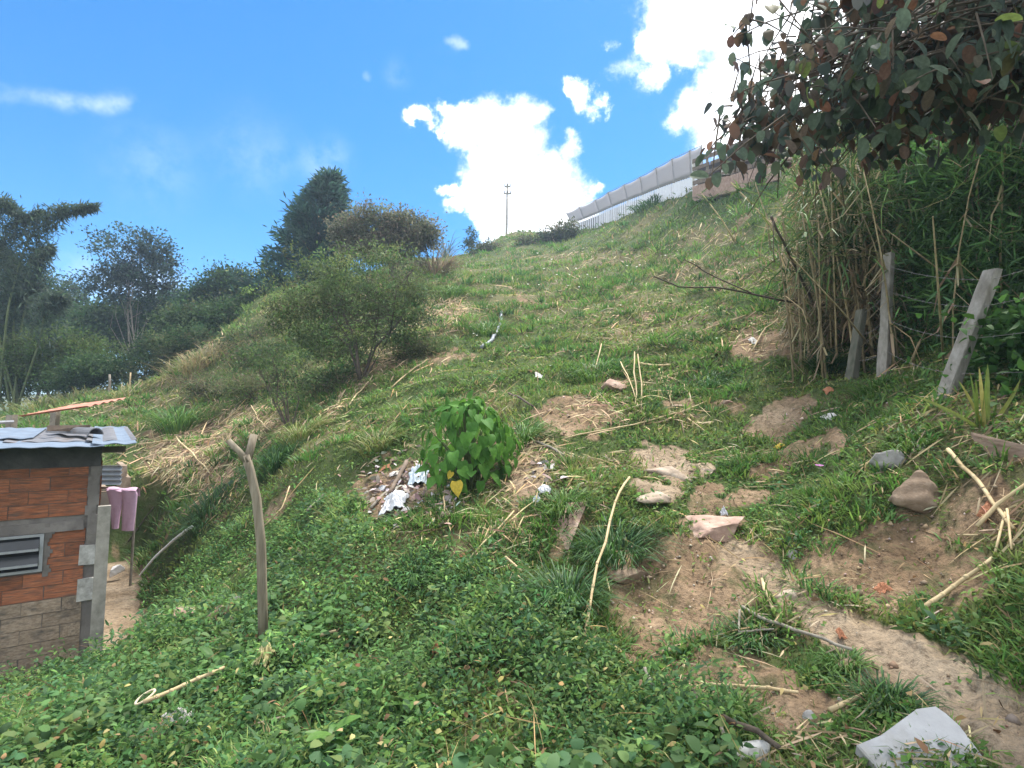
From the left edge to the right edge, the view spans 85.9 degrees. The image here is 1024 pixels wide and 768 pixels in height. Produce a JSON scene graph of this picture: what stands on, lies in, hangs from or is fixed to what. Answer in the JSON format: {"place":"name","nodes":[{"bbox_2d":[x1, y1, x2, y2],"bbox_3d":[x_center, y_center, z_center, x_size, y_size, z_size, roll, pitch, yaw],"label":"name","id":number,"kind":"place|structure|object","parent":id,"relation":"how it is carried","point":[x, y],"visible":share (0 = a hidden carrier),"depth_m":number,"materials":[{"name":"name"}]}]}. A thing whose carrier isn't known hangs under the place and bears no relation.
{"place":"outdoors","nodes":[
{"label":"outdoors","id":0,"kind":"place"},
{"bbox_2d":[0,0,931,394],"label":"sky","id":1,"kind":"structure","parent":0,"point":[193,120],"materials":[{"name":"blue"}]},
{"bbox_2d":[0,161,1023,767],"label":"ground","id":2,"kind":"structure","parent":0,"point":[908,653],"depth_m":5.39,"materials":[{"name":"soil"}]},
{"bbox_2d":[0,394,75,414],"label":"grass clump","id":3,"kind":"object","parent":2,"relation":"on","point":[34,405],"visible":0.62,"depth_m":20.26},
{"bbox_2d":[0,191,102,410],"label":"bamboo","id":4,"kind":"object","parent":2,"relation":"on","point":[25,290],"visible":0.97,"depth_m":23.02,"materials":[{"name":"green plant"}]},
{"bbox_2d":[0,265,106,400],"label":"leafy tree","id":5,"kind":"object","parent":2,"relation":"on","point":[48,285],"visible":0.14,"depth_m":26.28,"materials":[{"name":"green plant"}]},
{"bbox_2d":[0,397,125,427],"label":"red lean to","id":6,"kind":"object","parent":2,"relation":"on","point":[11,421],"visible":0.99,"depth_m":12.51,"materials":[{"name":"metal"}]},
{"bbox_2d":[0,319,128,406],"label":"leafy shrub","id":7,"kind":"object","parent":2,"relation":"on","point":[25,357],"visible":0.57,"depth_m":23.48,"materials":[{"name":"green plant"}]},
{"bbox_2d":[34,271,97,401],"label":"broadleaf tree","id":8,"kind":"object","parent":2,"relation":"on","point":[75,292],"visible":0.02,"depth_m":40.06,"materials":[{"name":"green plant"}]},
{"bbox_2d":[0,426,136,677],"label":"brick house","id":9,"kind":"structure","parent":2,"relation":"on","point":[50,490],"depth_m":6.50,"materials":[{"name":"brick"}]},
{"bbox_2d":[0,533,43,575],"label":"window","id":10,"kind":"structure","parent":9,"relation":"in","point":[21,554],"depth_m":6.32,"materials":[{"name":"metal"}]},
{"bbox_2d":[45,427,103,434],"bbox_3d":[-6.055,0.638,7.604,1.300,0.110,0.180,-3,-5,30],"label":"ridge cap","id":11,"kind":"object","parent":9,"relation":"on","point":[83,430],"visible":0.65,"depth_m":7.40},
{"bbox_2d":[101,489,137,585],"bbox_3d":[-6.824,2.555,9.210,1.082,1.586,0.041,0,-4,4],"label":"drying rail","id":12,"kind":"object","parent":9,"relation":"attached to","point":[131,559],"visible":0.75,"depth_m":9.14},
{"bbox_2d":[106,487,139,530],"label":"trousers","id":13,"kind":"object","parent":12,"relation":"hanging from","point":[118,497],"visible":0.98,"depth_m":9.14,"materials":[{"name":"pink fabric"}]},
{"bbox_2d":[25,385,113,404],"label":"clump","id":14,"kind":"object","parent":2,"relation":"on","point":[75,394],"visible":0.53,"depth_m":20.90,"materials":[{"name":"green plant"}]},
{"bbox_2d":[24,341,146,398],"bbox_3d":[-17.335,-0.320,22.588,4.537,3.012,3.180,0,-4,0],"label":"leafy shrub","id":15,"kind":"object","parent":2,"relation":"on","point":[92,376],"visible":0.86,"depth_m":22.18,"materials":[{"name":"green plant"}]},
{"bbox_2d":[89,505,110,656],"bbox_3d":[-4.791,2.455,6.383,0.138,2.063,0.140,3,-5,-37],"label":"concrete post","id":16,"kind":"object","parent":2,"relation":"on","point":[100,571],"visible":0.64,"depth_m":6.35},
{"bbox_2d":[100,462,130,515],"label":"shed","id":17,"kind":"structure","parent":2,"relation":"on","point":[117,475],"depth_m":9.89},
{"bbox_2d":[61,280,184,381],"bbox_3d":[-25.816,-1.600,37.256,10.448,11.333,6.750,0,-4,0],"label":"broadleaf tree","id":18,"kind":"object","parent":2,"relation":"on","point":[102,313],"visible":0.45,"depth_m":35.94,"materials":[{"name":"green plant"}]},
{"bbox_2d":[83,377,164,399],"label":"grass clump","id":19,"kind":"object","parent":2,"relation":"on","point":[122,392],"visible":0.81,"depth_m":19.56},
{"bbox_2d":[63,221,193,372],"bbox_3d":[-23.985,-3.368,34.469,7.056,13.530,5.043,0,-4,0],"label":"tall tree","id":20,"kind":"object","parent":2,"relation":"on","point":[154,261],"visible":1,"depth_m":34.13,"materials":[{"name":"green plant"}]},
{"bbox_2d":[79,303,222,387],"bbox_3d":[-14.539,-1.378,23.071,5.232,4.096,3.723,0,-4,0],"label":"leafy shrub","id":21,"kind":"object","parent":2,"relation":"on","point":[183,342],"visible":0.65,"depth_m":22.63,"materials":[{"name":"green plant"}]},
{"bbox_2d":[115,401,225,435],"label":"grass clump","id":22,"kind":"object","parent":2,"relation":"on","point":[185,419],"visible":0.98,"depth_m":15.30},
{"bbox_2d":[137,342,229,386],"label":"reed clump","id":23,"kind":"object","parent":2,"relation":"on","point":[184,370],"visible":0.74,"depth_m":19.63,"materials":[{"name":"green plant"}]},
{"bbox_2d":[143,666,224,703],"bbox_3d":[-2.195,2.016,3.708,0.482,0.128,0.051,3,-5,-36],"label":"cane","id":24,"kind":"object","parent":2,"relation":"on","point":[176,688],"visible":0.91,"depth_m":3.69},
{"bbox_2d":[164,364,239,403],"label":"scrub bush","id":25,"kind":"object","parent":2,"relation":"on","point":[186,389],"visible":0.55,"depth_m":17.28,"materials":[{"name":"green plant"}]},
{"bbox_2d":[159,475,245,542],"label":"grass clump","id":26,"kind":"object","parent":2,"relation":"on","point":[216,493],"visible":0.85,"depth_m":9.71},
{"bbox_2d":[149,255,258,314],"bbox_3d":[-17.779,-3.517,33.413,7.689,8.515,5.547,0,-4,0],"label":"broadleaf tree","id":27,"kind":"object","parent":2,"relation":"on","point":[197,288],"visible":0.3,"depth_m":32.52,"materials":[{"name":"green plant"}]},
{"bbox_2d":[170,335,249,375],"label":"grass clump","id":28,"kind":"object","parent":2,"relation":"on","point":[216,354],"visible":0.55,"depth_m":19.96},
{"bbox_2d":[135,276,308,351],"bbox_3d":[-14.004,-2.916,27.171,8.971,5.012,5.104,0,-4,0],"label":"broadleaf tree","id":29,"kind":"object","parent":2,"relation":"on","point":[212,315],"visible":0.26,"depth_m":26.34,"materials":[{"name":"green plant"}]},
{"bbox_2d":[181,359,291,409],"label":"scrub bush","id":30,"kind":"object","parent":2,"relation":"on","point":[241,383],"visible":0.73,"depth_m":15.97,"materials":[{"name":"green plant"}]},
{"bbox_2d":[200,315,279,353],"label":"leafy shrub","id":31,"kind":"object","parent":2,"relation":"on","point":[229,338],"visible":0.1,"depth_m":20.73,"materials":[{"name":"green plant"}]},
{"bbox_2d":[226,434,267,640],"bbox_3d":[-2.165,1.329,4.534,0.395,1.832,0.148,0,-4,-5],"label":"forked post","id":32,"kind":"object","parent":2,"relation":"on","point":[246,457],"visible":0.93,"depth_m":4.50,"materials":[{"name":"wood"}]},
{"bbox_2d":[191,317,307,373],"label":"scrub bush","id":33,"kind":"object","parent":2,"relation":"on","point":[227,351],"visible":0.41,"depth_m":18.67,"materials":[{"name":"green plant"}]},
{"bbox_2d":[223,437,313,484],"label":"grass clump","id":34,"kind":"object","parent":2,"relation":"on","point":[275,463],"visible":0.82,"depth_m":9.12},
{"bbox_2d":[224,326,331,426],"bbox_3d":[-4.717,-0.079,11.104,2.086,2.133,1.436,1,-4,-15],"label":"bare shrub","id":35,"kind":"object","parent":2,"relation":"on","point":[256,364],"visible":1,"depth_m":11.05,"materials":[{"name":"green plant"}]},
{"bbox_2d":[216,165,364,305],"bbox_3d":[-11.723,-7.438,30.517,7.788,9.846,8.944,0,-4,0],"label":"conifer","id":36,"kind":"object","parent":2,"relation":"on","point":[322,190],"visible":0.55,"depth_m":29.43,"materials":[{"name":"green plant"}]},
{"bbox_2d":[251,415,336,446],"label":"grass clump","id":37,"kind":"object","parent":2,"relation":"on","point":[309,432],"visible":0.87,"depth_m":9.66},
{"bbox_2d":[275,361,374,405],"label":"scrub bush","id":38,"kind":"object","parent":2,"relation":"on","point":[333,383],"visible":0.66,"depth_m":12.88,"materials":[{"name":"green plant"}]},
{"bbox_2d":[291,360,362,393],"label":"grass clump","id":39,"kind":"object","parent":2,"relation":"on","point":[339,371],"visible":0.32,"depth_m":13.38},
{"bbox_2d":[305,715,360,754],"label":"dock plant","id":40,"kind":"object","parent":2,"relation":"on","point":[317,734],"visible":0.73,"depth_m":2.76,"materials":[{"name":"green plant"}]},
{"bbox_2d":[221,228,465,381],"bbox_3d":[-4.033,-1.839,13.281,5.856,3.734,3.504,0,-4,0],"label":"feathery tree","id":41,"kind":"object","parent":2,"relation":"on","point":[342,305],"visible":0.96,"depth_m":13.25,"materials":[{"name":"green plant"}]},
{"bbox_2d":[336,422,414,459],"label":"grass clump","id":42,"kind":"object","parent":2,"relation":"on","point":[375,446],"visible":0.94,"depth_m":7.86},
{"bbox_2d":[0,482,753,767],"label":"round weeds","id":43,"kind":"object","parent":2,"relation":"on","point":[696,746],"visible":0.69,"depth_m":3.46,"materials":[{"name":"green plant"}]},
{"bbox_2d":[251,641,275,668],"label":"withered leaves","id":44,"kind":"object","parent":43,"relation":"hanging from","point":[267,648],"visible":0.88,"depth_m":3.87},
{"bbox_2d":[318,187,449,275],"bbox_3d":[-5.974,-6.864,25.974,6.158,4.277,4.382,0,-4,0],"label":"round tree","id":45,"kind":"object","parent":2,"relation":"on","point":[392,227],"visible":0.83,"depth_m":24.99,"materials":[{"name":"green plant"}]},
{"bbox_2d":[378,490,409,515],"bbox_3d":[-1.272,1.280,5.965,0.286,0.252,0.359,0,-4,0],"label":"plastic bag","id":46,"kind":"object","parent":2,"relation":"on","point":[394,498],"visible":1,"depth_m":5.93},
{"bbox_2d":[366,542,451,591],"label":"grass clump","id":47,"kind":"object","parent":2,"relation":"on","point":[418,571],"visible":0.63,"depth_m":4.81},
{"bbox_2d":[376,256,443,295],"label":"scrub bush","id":48,"kind":"object","parent":2,"relation":"on","point":[409,277],"visible":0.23,"depth_m":21.68,"materials":[{"name":"green plant"}]},
{"bbox_2d":[391,693,429,718],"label":"dock plant","id":49,"kind":"object","parent":2,"relation":"on","point":[407,696],"visible":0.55,"depth_m":2.93,"materials":[{"name":"green plant"}]},
{"bbox_2d":[375,328,452,361],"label":"scrub bush","id":50,"kind":"object","parent":2,"relation":"on","point":[418,349],"visible":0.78,"depth_m":13.37,"materials":[{"name":"green plant"}]},
{"bbox_2d":[399,248,472,276],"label":"grass clump","id":51,"kind":"object","parent":2,"relation":"on","point":[445,264],"visible":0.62,"depth_m":25.71,"materials":[{"name":"green plant"}]},
{"bbox_2d":[427,284,474,300],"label":"grass clump","id":52,"kind":"object","parent":2,"relation":"on","point":[448,292],"visible":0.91,"depth_m":19.94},
{"bbox_2d":[338,444,567,527],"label":"rubbish bits","id":53,"kind":"object","parent":2,"relation":"on","point":[405,476],"visible":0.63,"depth_m":6.31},
{"bbox_2d":[408,465,428,484],"bbox_3d":[-1.148,1.112,6.763,0.245,0.233,0.339,0,-4,0],"label":"plastic bag","id":54,"kind":"object","parent":53,"relation":"on","point":[413,475],"visible":0.7,"depth_m":6.69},
{"bbox_2d":[415,389,523,496],"bbox_3d":[-0.486,0.668,6.330,1.251,1.234,1.235,0,-4,0],"label":"heart leaved plant","id":55,"kind":"object","parent":2,"relation":"on","point":[479,460],"visible":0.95,"depth_m":6.10,"materials":[{"name":"green plant"}]},
{"bbox_2d":[458,225,481,252],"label":"sapling","id":56,"kind":"object","parent":2,"relation":"on","point":[471,237],"visible":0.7,"depth_m":47.39,"materials":[{"name":"green plant"}]},
{"bbox_2d":[460,237,504,255],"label":"skyline bush","id":57,"kind":"object","parent":2,"relation":"on","point":[487,246],"visible":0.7,"depth_m":44.79,"materials":[{"name":"green plant"}]},
{"bbox_2d":[457,321,515,336],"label":"grass clump","id":58,"kind":"object","parent":2,"relation":"on","point":[480,331],"visible":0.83,"depth_m":14.92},
{"bbox_2d":[0,307,1023,767],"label":"weeds","id":59,"kind":"object","parent":2,"relation":"on","point":[366,697],"visible":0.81,"depth_m":3.35,"materials":[{"name":"green plant"}]},
{"bbox_2d":[0,154,1023,767],"bbox_3d":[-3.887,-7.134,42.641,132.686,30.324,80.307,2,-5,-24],"label":"grass","id":60,"kind":"structure","parent":2,"relation":"on","point":[528,397],"depth_m":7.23,"materials":[{"name":"plant"}]},
{"bbox_2d":[0,180,1023,767],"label":"straw litter","id":61,"kind":"object","parent":2,"relation":"on","point":[332,414],"visible":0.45,"depth_m":7.26,"materials":[{"name":"plant"}]},
{"bbox_2d":[1,251,1023,767],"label":"creeping leaves","id":62,"kind":"object","parent":2,"relation":"on","point":[905,757],"visible":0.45,"depth_m":4.70,"materials":[{"name":"green plant"}]},
{"bbox_2d":[509,228,555,244],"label":"skyline bush","id":63,"kind":"object","parent":2,"relation":"on","point":[522,239],"visible":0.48,"depth_m":43.28,"materials":[{"name":"green plant"}]},
{"bbox_2d":[501,419,566,448],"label":"grass clump","id":64,"kind":"object","parent":2,"relation":"on","point":[522,435],"visible":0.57,"depth_m":7.10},
{"bbox_2d":[525,215,585,242],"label":"skyline bush","id":65,"kind":"object","parent":2,"relation":"on","point":[566,229],"visible":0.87,"depth_m":42.68,"materials":[{"name":"green plant"}]},
{"bbox_2d":[522,483,614,519],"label":"grass clump","id":66,"kind":"object","parent":2,"relation":"on","point":[572,493],"visible":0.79,"depth_m":5.30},
{"bbox_2d":[554,502,585,549],"bbox_3d":[0.513,1.327,5.080,0.253,0.430,0.554,-2,-5,29],"label":"stone plank","id":67,"kind":"object","parent":2,"relation":"on","point":[571,520],"visible":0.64,"depth_m":5.07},
{"bbox_2d":[500,558,643,626],"bbox_3d":[0.410,1.522,4.056,1.192,0.337,1.217,-2,-5,24],"label":"grass clump","id":68,"kind":"object","parent":2,"relation":"on","point":[568,582],"visible":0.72,"depth_m":4.08,"materials":[{"name":"plant"}]},
{"bbox_2d":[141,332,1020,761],"bbox_3d":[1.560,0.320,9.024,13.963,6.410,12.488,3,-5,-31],"label":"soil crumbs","id":69,"kind":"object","parent":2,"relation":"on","point":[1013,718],"visible":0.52,"depth_m":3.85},
{"bbox_2d":[553,358,635,383],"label":"grass clump","id":70,"kind":"object","parent":2,"relation":"on","point":[586,378],"visible":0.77,"depth_m":9.85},
{"bbox_2d":[584,476,630,635],"bbox_3d":[0.790,1.307,4.512,0.058,0.921,2.032,-2,-5,21],"label":"cane","id":71,"kind":"object","parent":2,"relation":"on","point":[605,541],"visible":0.87,"depth_m":4.28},
{"bbox_2d":[548,511,683,573],"bbox_3d":[0.839,1.359,4.740,1.357,0.429,1.317,0,-4,0],"label":"grass clump","id":72,"kind":"object","parent":2,"relation":"on","point":[619,539],"visible":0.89,"depth_m":4.64,"materials":[{"name":"plant"}]},
{"bbox_2d":[607,566,648,583],"bbox_3d":[0.944,1.525,4.386,0.364,0.122,0.217,0,-4,0],"label":"rock","id":73,"kind":"object","parent":2,"relation":"on","point":[630,573],"visible":0.88,"depth_m":4.34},
{"bbox_2d":[566,145,702,228],"bbox_3d":[7.458,-12.873,39.791,0.535,8.683,24.777,1,-4,-10],"label":"fence","id":74,"kind":"object","parent":2,"relation":"on","point":[673,172],"visible":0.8,"depth_m":34.58,"materials":[{"name":"concrete"}]},
{"bbox_2d":[622,194,661,213],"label":"grass clump","id":75,"kind":"object","parent":2,"relation":"on","point":[643,205],"visible":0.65,"depth_m":32.26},
{"bbox_2d":[636,491,671,504],"bbox_3d":[1.335,1.118,5.269,0.279,0.175,0.280,1,-5,-19],"label":"rock","id":76,"kind":"object","parent":2,"relation":"on","point":[653,498],"visible":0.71,"depth_m":5.20,"materials":[{"name":"beige stone"}]},
{"bbox_2d":[640,466,692,482],"bbox_3d":[1.661,1.032,6.001,0.539,0.291,0.489,0,-4,0],"label":"rock","id":77,"kind":"object","parent":2,"relation":"on","point":[671,471],"visible":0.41,"depth_m":5.81,"materials":[{"name":"beige stone"}]},
{"bbox_2d":[670,707,722,734],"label":"dock plant","id":78,"kind":"object","parent":2,"relation":"on","point":[711,712],"visible":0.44,"depth_m":2.65,"materials":[{"name":"green plant"}]},
{"bbox_2d":[666,366,744,389],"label":"grass clump","id":79,"kind":"object","parent":2,"relation":"on","point":[709,382],"visible":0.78,"depth_m":8.86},
{"bbox_2d":[685,515,744,541],"bbox_3d":[1.712,1.270,4.883,0.585,0.234,0.559,1,-4,-13],"label":"rock","id":80,"kind":"object","parent":2,"relation":"on","point":[714,528],"visible":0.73,"depth_m":4.68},
{"bbox_2d":[688,188,746,243],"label":"cane shoot","id":81,"kind":"object","parent":2,"relation":"on","point":[708,202],"visible":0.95,"depth_m":18.97,"materials":[{"name":"green plant"}]},
{"bbox_2d":[686,681,778,738],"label":"grass clump","id":82,"kind":"object","parent":2,"relation":"on","point":[745,705],"visible":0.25,"depth_m":2.81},
{"bbox_2d":[686,684,780,749],"bbox_3d":[1.030,1.600,2.676,0.090,0.093,0.727,1,-4,-17],"label":"stick","id":83,"kind":"object","parent":2,"relation":"on","point":[763,735],"visible":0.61,"depth_m":2.52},
{"bbox_2d":[692,142,781,200],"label":"wall","id":84,"kind":"structure","parent":2,"relation":"on","point":[725,183],"depth_m":24.46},
{"bbox_2d":[698,607,806,656],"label":"grass clump","id":85,"kind":"object","parent":2,"relation":"on","point":[758,643],"visible":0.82,"depth_m":3.46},
{"bbox_2d":[708,682,798,693],"bbox_3d":[1.303,1.661,2.996,0.463,0.099,0.037,-3,-5,36],"label":"cane","id":86,"kind":"object","parent":2,"relation":"on","point":[767,687],"visible":0.66,"depth_m":2.95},
{"bbox_2d":[737,740,772,762],"bbox_3d":[1.110,1.686,2.487,0.162,0.200,0.280,-4,-6,41],"label":"rock","id":87,"kind":"object","parent":2,"relation":"on","point":[764,745],"visible":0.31,"depth_m":2.44,"materials":[{"name":"white stone"}]},
{"bbox_2d":[731,169,784,250],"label":"cane shoot","id":88,"kind":"object","parent":2,"relation":"on","point":[761,204],"visible":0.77,"depth_m":16.15,"materials":[{"name":"green plant"}]},
{"bbox_2d":[727,179,796,255],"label":"cane shoot","id":89,"kind":"object","parent":2,"relation":"on","point":[736,186],"visible":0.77,"depth_m":14.46,"materials":[{"name":"green plant"}]},
{"bbox_2d":[741,605,852,650],"bbox_3d":[1.720,1.492,3.390,0.035,0.053,0.729,2,-5,-29],"label":"stick","id":90,"kind":"object","parent":2,"relation":"on","point":[808,634],"visible":0.97,"depth_m":3.33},
{"bbox_2d":[774,348,867,373],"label":"grass clump","id":91,"kind":"object","parent":2,"relation":"on","point":[830,359],"visible":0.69,"depth_m":7.93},
{"bbox_2d":[804,644,885,678],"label":"grass clump","id":92,"kind":"object","parent":2,"relation":"on","point":[853,655],"visible":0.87,"depth_m":3.02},
{"bbox_2d":[769,138,926,318],"bbox_3d":[7.184,-3.016,10.440,4.793,4.839,4.513,0,-4,0],"label":"dense bush","id":93,"kind":"object","parent":2,"relation":"on","point":[824,214],"visible":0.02,"depth_m":10.62,"materials":[{"name":"green plant"}]},
{"bbox_2d":[690,0,1023,215],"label":"overhanging tree","id":94,"kind":"object","parent":2,"relation":"on","point":[957,61],"visible":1,"depth_m":3.37,"materials":[{"name":"green plant"}]},
{"bbox_2d":[828,371,911,401],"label":"grass clump","id":95,"kind":"object","parent":2,"relation":"on","point":[875,384],"visible":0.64,"depth_m":6.50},
{"bbox_2d":[738,23,1023,385],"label":"cane thicket","id":96,"kind":"object","parent":2,"relation":"on","point":[847,268],"visible":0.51,"depth_m":8.00,"materials":[{"name":"beige plant"}]},
{"bbox_2d":[654,276,824,305],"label":"dead branch","id":97,"kind":"object","parent":96,"relation":"attached to","point":[731,290],"visible":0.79,"depth_m":8.34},
{"bbox_2d":[869,450,906,470],"bbox_3d":[3.167,0.662,4.626,0.276,0.224,0.190,0,-4,0],"label":"rock","id":98,"kind":"object","parent":2,"relation":"on","point":[895,457],"visible":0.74,"depth_m":4.57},
{"bbox_2d":[817,665,963,721],"bbox_3d":[1.812,1.517,2.667,0.640,0.143,0.640,0,-4,0],"label":"grass clump","id":99,"kind":"object","parent":2,"relation":"on","point":[888,691],"visible":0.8,"depth_m":2.67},
{"bbox_2d":[863,419,952,455],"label":"grass clump","id":100,"kind":"object","parent":2,"relation":"on","point":[909,449],"visible":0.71,"depth_m":4.69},
{"bbox_2d":[888,470,940,513],"bbox_3d":[3.061,0.836,4.199,0.370,0.354,0.278,0,-4,0],"label":"rock","id":101,"kind":"object","parent":2,"relation":"on","point":[917,489],"visible":0.86,"depth_m":4.13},
{"bbox_2d":[855,706,987,767],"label":"rock","id":102,"kind":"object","parent":2,"relation":"on","point":[941,723],"depth_m":2.27,"materials":[{"name":"stone"}]},
{"bbox_2d":[838,95,1023,371],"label":"dense bush","id":103,"kind":"object","parent":2,"relation":"on","point":[947,257],"visible":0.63,"depth_m":6.64,"materials":[{"name":"green plant"}]},
{"bbox_2d":[845,252,1023,398],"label":"wire fence","id":104,"kind":"object","parent":2,"relation":"on","point":[984,292],"visible":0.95,"depth_m":5.26,"materials":[{"name":"wood"}]},
{"bbox_2d":[916,557,994,611],"bbox_3d":[2.658,1.203,3.325,0.500,0.322,0.082,0,-4,-4],"label":"cane","id":105,"kind":"object","parent":2,"relation":"on","point":[948,590],"visible":0.91,"depth_m":3.32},
{"bbox_2d":[906,285,1023,406],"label":"dense bush","id":106,"kind":"object","parent":2,"relation":"on","point":[1011,347],"visible":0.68,"depth_m":5.00,"materials":[{"name":"green plant"}]},
{"bbox_2d":[911,364,1020,427],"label":"strap leaved plant","id":107,"kind":"object","parent":2,"relation":"on","point":[985,399],"visible":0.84,"depth_m":4.44,"materials":[{"name":"green plant"}]},
{"bbox_2d":[945,447,1015,529],"bbox_3d":[3.283,0.705,3.886,0.041,0.473,1.045,-2,-5,22],"label":"cane","id":108,"kind":"object","parent":2,"relation":"on","point":[976,479],"visible":0.97,"depth_m":3.82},
{"bbox_2d":[971,432,1023,461],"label":"ribbed plank","id":109,"kind":"object","parent":2,"relation":"on","point":[1017,449],"visible":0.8,"depth_m":3.95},
{"bbox_2d":[975,483,1023,527],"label":"cane","id":110,"kind":"object","parent":2,"relation":"on","point":[986,516],"visible":1,"depth_m":3.57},
{"bbox_2d":[0,216,1023,767],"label":"dead leaves","id":111,"kind":"object","parent":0,"point":[670,744],"depth_m":3.08,"materials":[{"name":"plant"}]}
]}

